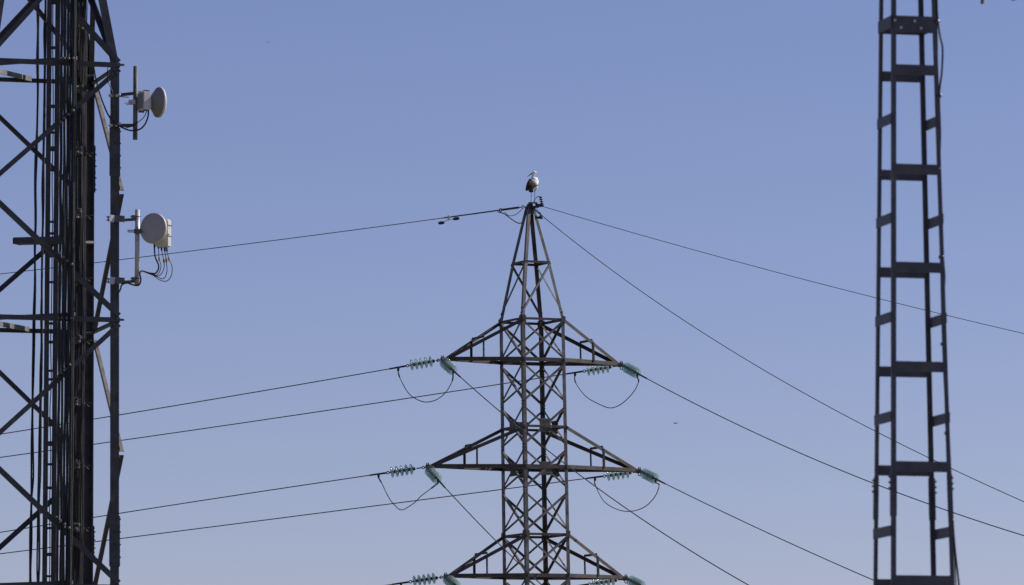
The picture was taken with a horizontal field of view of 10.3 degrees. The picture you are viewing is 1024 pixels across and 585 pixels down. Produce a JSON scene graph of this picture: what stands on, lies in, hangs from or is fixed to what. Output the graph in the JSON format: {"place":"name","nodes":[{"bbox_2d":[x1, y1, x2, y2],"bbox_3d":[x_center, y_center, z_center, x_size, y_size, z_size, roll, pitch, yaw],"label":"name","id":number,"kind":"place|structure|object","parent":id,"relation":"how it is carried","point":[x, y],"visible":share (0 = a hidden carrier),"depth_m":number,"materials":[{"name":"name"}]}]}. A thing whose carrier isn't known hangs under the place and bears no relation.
{"place":"outdoors","nodes":[
{"label":"outdoors","id":0,"kind":"place"},
{"bbox_2d":[0,0,1023,584],"label":"sky","id":1,"kind":"structure","parent":0,"point":[743,131],"materials":[{"name":"blue"}]},
{"bbox_3d":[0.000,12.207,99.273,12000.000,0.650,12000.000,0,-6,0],"label":"ground","id":2,"kind":"structure","parent":0,"visible":0},
{"bbox_2d":[0,0,123,584],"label":"telecom tower","id":3,"kind":"structure","parent":2,"relation":"on","point":[106,44],"depth_m":116.07,"materials":[{"name":"metal"}]},
{"bbox_2d":[29,4,39,581],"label":"feeder cable","id":4,"kind":"object","parent":3,"relation":"attached to","point":[32,397],"visible":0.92,"depth_m":117.73,"materials":[{"name":"black rubber"}]},
{"bbox_2d":[31,12,37,581],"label":"feeder cable","id":5,"kind":"object","parent":3,"relation":"attached to","point":[34,345],"visible":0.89,"depth_m":117.62,"materials":[{"name":"black rubber"}]},
{"bbox_2d":[36,8,44,578],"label":"feeder cable","id":6,"kind":"object","parent":3,"relation":"attached to","point":[40,349],"visible":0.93,"depth_m":117.53,"materials":[{"name":"black rubber"}]},
{"bbox_2d":[37,0,46,581],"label":"feeder cable","id":7,"kind":"object","parent":3,"relation":"attached to","point":[42,250],"visible":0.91,"depth_m":117.71,"materials":[{"name":"black rubber"}]},
{"bbox_2d":[42,0,59,580],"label":"cable ladder","id":8,"kind":"object","parent":3,"relation":"attached to","point":[47,379],"visible":0.91,"depth_m":117.59,"materials":[{"name":"metal"}]},
{"bbox_2d":[49,0,53,580],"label":"feeder cable","id":9,"kind":"object","parent":3,"relation":"attached to","point":[51,292],"visible":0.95,"depth_m":117.54,"materials":[{"name":"black rubber"}]},
{"bbox_2d":[56,0,62,584],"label":"feeder cable","id":10,"kind":"object","parent":3,"relation":"attached to","point":[59,292],"visible":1,"depth_m":115.07,"materials":[{"name":"black rubber"}]},
{"bbox_2d":[58,5,63,572],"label":"feeder cable","id":11,"kind":"object","parent":3,"relation":"attached to","point":[61,289],"visible":0.18,"depth_m":116.22,"materials":[{"name":"black rubber"}]},
{"bbox_2d":[59,0,65,584],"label":"feeder cable","id":12,"kind":"object","parent":3,"relation":"attached to","point":[63,182],"visible":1,"depth_m":115.07,"materials":[{"name":"black rubber"}]},
{"bbox_2d":[61,9,66,580],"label":"feeder cable","id":13,"kind":"object","parent":3,"relation":"attached to","point":[64,287],"visible":0.27,"depth_m":116.36,"materials":[{"name":"black rubber"}]},
{"bbox_2d":[62,0,69,584],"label":"feeder cable","id":14,"kind":"object","parent":3,"relation":"attached to","point":[65,310],"visible":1,"depth_m":115.06,"materials":[{"name":"black rubber"}]},
{"bbox_2d":[65,0,71,584],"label":"feeder cable","id":15,"kind":"object","parent":3,"relation":"attached to","point":[68,288],"visible":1,"depth_m":115.10,"materials":[{"name":"black rubber"}]},
{"bbox_2d":[65,104,71,492],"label":"feeder cable","id":16,"kind":"object","parent":3,"relation":"attached to","point":[69,331],"visible":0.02,"depth_m":116.21,"materials":[{"name":"black rubber"}]},
{"bbox_2d":[67,0,73,584],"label":"feeder cable","id":17,"kind":"object","parent":3,"relation":"attached to","point":[70,315],"visible":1,"depth_m":115.05,"materials":[{"name":"black rubber"}]},
{"bbox_2d":[69,0,75,584],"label":"feeder cable","id":18,"kind":"object","parent":3,"relation":"attached to","point":[73,254],"visible":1,"depth_m":115.02,"materials":[{"name":"black rubber"}]},
{"bbox_2d":[70,0,74,584],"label":"feeder cable","id":19,"kind":"object","parent":3,"relation":"attached to","point":[72,287],"visible":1,"depth_m":115.02,"materials":[{"name":"black rubber"}]},
{"bbox_2d":[72,0,76,579],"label":"feeder cable","id":20,"kind":"object","parent":3,"relation":"attached to","point":[74,306],"visible":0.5,"depth_m":116.75,"materials":[{"name":"black rubber"}]},
{"bbox_2d":[73,0,78,583],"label":"feeder cable","id":21,"kind":"object","parent":3,"relation":"attached to","point":[76,281],"visible":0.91,"depth_m":116.91,"materials":[{"name":"black rubber"}]},
{"bbox_2d":[75,0,79,583],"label":"feeder cable","id":22,"kind":"object","parent":3,"relation":"attached to","point":[77,300],"visible":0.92,"depth_m":116.89,"materials":[{"name":"black rubber"}]},
{"bbox_2d":[76,0,81,583],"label":"feeder cable","id":23,"kind":"object","parent":3,"relation":"attached to","point":[78,306],"visible":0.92,"depth_m":116.76,"materials":[{"name":"black rubber"}]},
{"bbox_2d":[78,0,82,583],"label":"feeder cable","id":24,"kind":"object","parent":3,"relation":"attached to","point":[80,283],"visible":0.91,"depth_m":116.91,"materials":[{"name":"black rubber"}]},
{"bbox_2d":[79,0,83,583],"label":"feeder cable","id":25,"kind":"object","parent":3,"relation":"attached to","point":[81,307],"visible":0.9,"depth_m":116.89,"materials":[{"name":"black rubber"}]},
{"bbox_2d":[80,0,84,583],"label":"feeder cable","id":26,"kind":"object","parent":3,"relation":"attached to","point":[82,308],"visible":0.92,"depth_m":116.71,"materials":[{"name":"black rubber"}]},
{"bbox_2d":[80,10,85,562],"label":"feeder cable","id":27,"kind":"object","parent":3,"relation":"attached to","point":[83,286],"visible":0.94,"depth_m":116.74,"materials":[{"name":"black rubber"}]},
{"bbox_2d":[81,0,86,583],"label":"feeder cable","id":28,"kind":"object","parent":3,"relation":"attached to","point":[84,274],"visible":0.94,"depth_m":116.89,"materials":[{"name":"black rubber"}]},
{"bbox_2d":[82,5,87,583],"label":"feeder cable","id":29,"kind":"object","parent":3,"relation":"attached to","point":[85,295],"visible":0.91,"depth_m":116.75,"materials":[{"name":"black rubber"}]},
{"bbox_2d":[93,55,166,139],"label":"microwave dish","id":30,"kind":"object","parent":3,"relation":"attached to","point":[155,101],"visible":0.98,"depth_m":115.80,"materials":[{"name":"metal"}]},
{"bbox_2d":[106,209,172,294],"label":"microwave dish","id":31,"kind":"object","parent":3,"relation":"attached to","point":[153,228],"visible":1,"depth_m":115.43,"materials":[{"name":"metal"}]},
{"bbox_2d":[426,202,640,584],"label":"transmission pylon","id":32,"kind":"object","parent":2,"relation":"on","point":[543,467],"visible":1,"depth_m":155.35,"materials":[{"name":"metal"}]},
{"bbox_2d":[1,205,524,273],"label":"earth wire","id":33,"kind":"object","parent":32,"relation":"attached to","point":[511,208],"visible":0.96,"depth_m":157.20,"materials":[{"name":"metal"}]},
{"bbox_2d":[438,215,459,224],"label":"vibration damper","id":34,"kind":"object","parent":33,"relation":"attached to","point":[454,218],"visible":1,"depth_m":156.59,"materials":[{"name":"metal"}]},
{"bbox_2d":[369,464,425,477],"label":"insulator string","id":35,"kind":"object","parent":32,"relation":"attached to","point":[403,470],"visible":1,"depth_m":153.93,"materials":[{"name":"green glass"}]},
{"bbox_2d":[0,475,368,532],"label":"power line","id":36,"kind":"object","parent":35,"relation":"attached to","point":[215,498],"visible":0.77,"depth_m":155.25,"materials":[{"name":"metal"}]},
{"bbox_2d":[378,477,437,509],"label":"jumper cable","id":37,"kind":"object","parent":35,"relation":"hanging from","point":[411,504],"visible":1,"depth_m":153.48,"materials":[{"name":"metal"}]},
{"bbox_2d":[389,356,440,370],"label":"insulator string","id":38,"kind":"object","parent":32,"relation":"attached to","point":[420,363],"visible":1,"depth_m":154.43,"materials":[{"name":"green glass"}]},
{"bbox_2d":[1,369,388,434],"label":"power line","id":39,"kind":"object","parent":38,"relation":"attached to","point":[218,398],"visible":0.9,"depth_m":155.88,"materials":[{"name":"metal"}]},
{"bbox_2d":[398,371,453,402],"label":"jumper cable","id":40,"kind":"object","parent":38,"relation":"hanging from","point":[424,401],"visible":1,"depth_m":154.00,"materials":[{"name":"metal"}]},
{"bbox_2d":[392,573,443,584],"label":"insulator string","id":41,"kind":"object","parent":32,"relation":"attached to","point":[422,579],"visible":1,"depth_m":153.82,"materials":[{"name":"green glass"}]},
{"bbox_2d":[426,466,444,487],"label":"insulator string","id":42,"kind":"object","parent":32,"relation":"attached to","point":[430,471],"visible":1,"depth_m":153.16,"materials":[{"name":"green glass"}]},
{"bbox_2d":[445,487,541,584],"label":"power line","id":43,"kind":"object","parent":42,"relation":"attached to","point":[492,537],"visible":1,"depth_m":149.55,"materials":[{"name":"metal"}]},
{"bbox_2d":[443,574,458,584],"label":"insulator string","id":44,"kind":"object","parent":32,"relation":"attached to","point":[449,580],"visible":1,"depth_m":153.26,"materials":[{"name":"green glass"}]},
{"bbox_2d":[441,359,460,376],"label":"insulator string","id":45,"kind":"object","parent":32,"relation":"attached to","point":[444,362],"visible":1,"depth_m":153.72,"materials":[{"name":"green glass"}]},
{"bbox_2d":[460,377,748,584],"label":"power line","id":46,"kind":"object","parent":45,"relation":"attached to","point":[601,490],"visible":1,"depth_m":144.27,"materials":[{"name":"metal"}]},
{"bbox_2d":[525,171,538,201],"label":"stork","id":47,"kind":"object","parent":32,"relation":"on","point":[532,183],"visible":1,"depth_m":155.98},
{"bbox_2d":[532,206,542,219],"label":"spark gap","id":48,"kind":"object","parent":32,"relation":"hanging from","point":[539,217],"visible":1,"depth_m":155.75,"materials":[{"name":"black metal"}]},
{"bbox_2d":[534,196,543,206],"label":"spark gap","id":49,"kind":"object","parent":32,"relation":"attached to","point":[541,203],"visible":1,"depth_m":155.93,"materials":[{"name":"black metal"}]},
{"bbox_2d":[566,366,614,375],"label":"insulator string","id":50,"kind":"object","parent":32,"relation":"attached to","point":[591,369],"visible":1,"depth_m":157.10,"materials":[{"name":"green glass"}]},
{"bbox_2d":[0,374,561,457],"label":"power line","id":51,"kind":"object","parent":50,"relation":"attached to","point":[293,415],"visible":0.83,"depth_m":159.34,"materials":[{"name":"metal"}]},
{"bbox_2d":[574,376,638,407],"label":"jumper cable","id":52,"kind":"object","parent":50,"relation":"hanging from","point":[600,404],"visible":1,"depth_m":156.70,"materials":[{"name":"metal"}]},
{"bbox_2d":[581,579,624,584],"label":"insulator string","id":53,"kind":"object","parent":32,"relation":"attached to","point":[602,582],"visible":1,"depth_m":156.46,"materials":[{"name":"green glass"}]},
{"bbox_2d":[586,472,632,480],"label":"insulator string","id":54,"kind":"object","parent":32,"relation":"attached to","point":[616,474],"visible":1,"depth_m":157.01,"materials":[{"name":"green glass"}]},
{"bbox_2d":[0,478,585,553],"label":"power line","id":55,"kind":"object","parent":54,"relation":"attached to","point":[310,514],"visible":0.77,"depth_m":159.31,"materials":[{"name":"metal"}]},
{"bbox_2d":[594,480,659,511],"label":"jumper cable","id":56,"kind":"object","parent":54,"relation":"hanging from","point":[628,511],"visible":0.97,"depth_m":156.57,"materials":[{"name":"metal"}]},
{"bbox_2d":[622,362,646,378],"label":"insulator string","id":57,"kind":"object","parent":32,"relation":"attached to","point":[630,369],"visible":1,"depth_m":156.39,"materials":[{"name":"green glass"}]},
{"bbox_2d":[646,378,1023,535],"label":"power line","id":58,"kind":"object","parent":57,"relation":"attached to","point":[830,465],"visible":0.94,"depth_m":146.98,"materials":[{"name":"metal"}]},
{"bbox_2d":[627,576,644,584],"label":"insulator string","id":59,"kind":"object","parent":32,"relation":"attached to","point":[633,581],"visible":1,"depth_m":155.90,"materials":[{"name":"green glass"}]},
{"bbox_2d":[640,468,664,483],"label":"insulator string","id":60,"kind":"object","parent":32,"relation":"attached to","point":[648,475],"visible":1,"depth_m":156.33,"materials":[{"name":"green glass"}]},
{"bbox_2d":[665,483,872,579],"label":"power line","id":61,"kind":"object","parent":60,"relation":"attached to","point":[770,534],"visible":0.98,"depth_m":150.40,"materials":[{"name":"metal"}]},
{"bbox_2d":[542,216,1023,501],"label":"earth wire","id":62,"kind":"object","parent":32,"relation":"attached to","point":[768,372],"visible":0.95,"depth_m":144.77,"materials":[{"name":"metal"}]},
{"bbox_2d":[542,206,1023,333],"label":"earth wire","id":63,"kind":"object","parent":32,"relation":"attached to","point":[780,273],"visible":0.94,"depth_m":152.72,"materials":[{"name":"metal"}]},
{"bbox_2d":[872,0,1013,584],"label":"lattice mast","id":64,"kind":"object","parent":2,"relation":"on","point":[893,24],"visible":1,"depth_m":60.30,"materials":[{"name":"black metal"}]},
{"bbox_2d":[936,15,956,584],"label":"mast cable","id":65,"kind":"object","parent":64,"relation":"attached to","point":[941,326],"visible":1,"depth_m":60.08,"materials":[{"name":"black rubber"}]},
{"bbox_2d":[936,0,959,584],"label":"mast cable","id":66,"kind":"object","parent":64,"relation":"attached to","point":[940,82],"visible":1,"depth_m":60.34,"materials":[{"name":"black rubber"}]}
]}

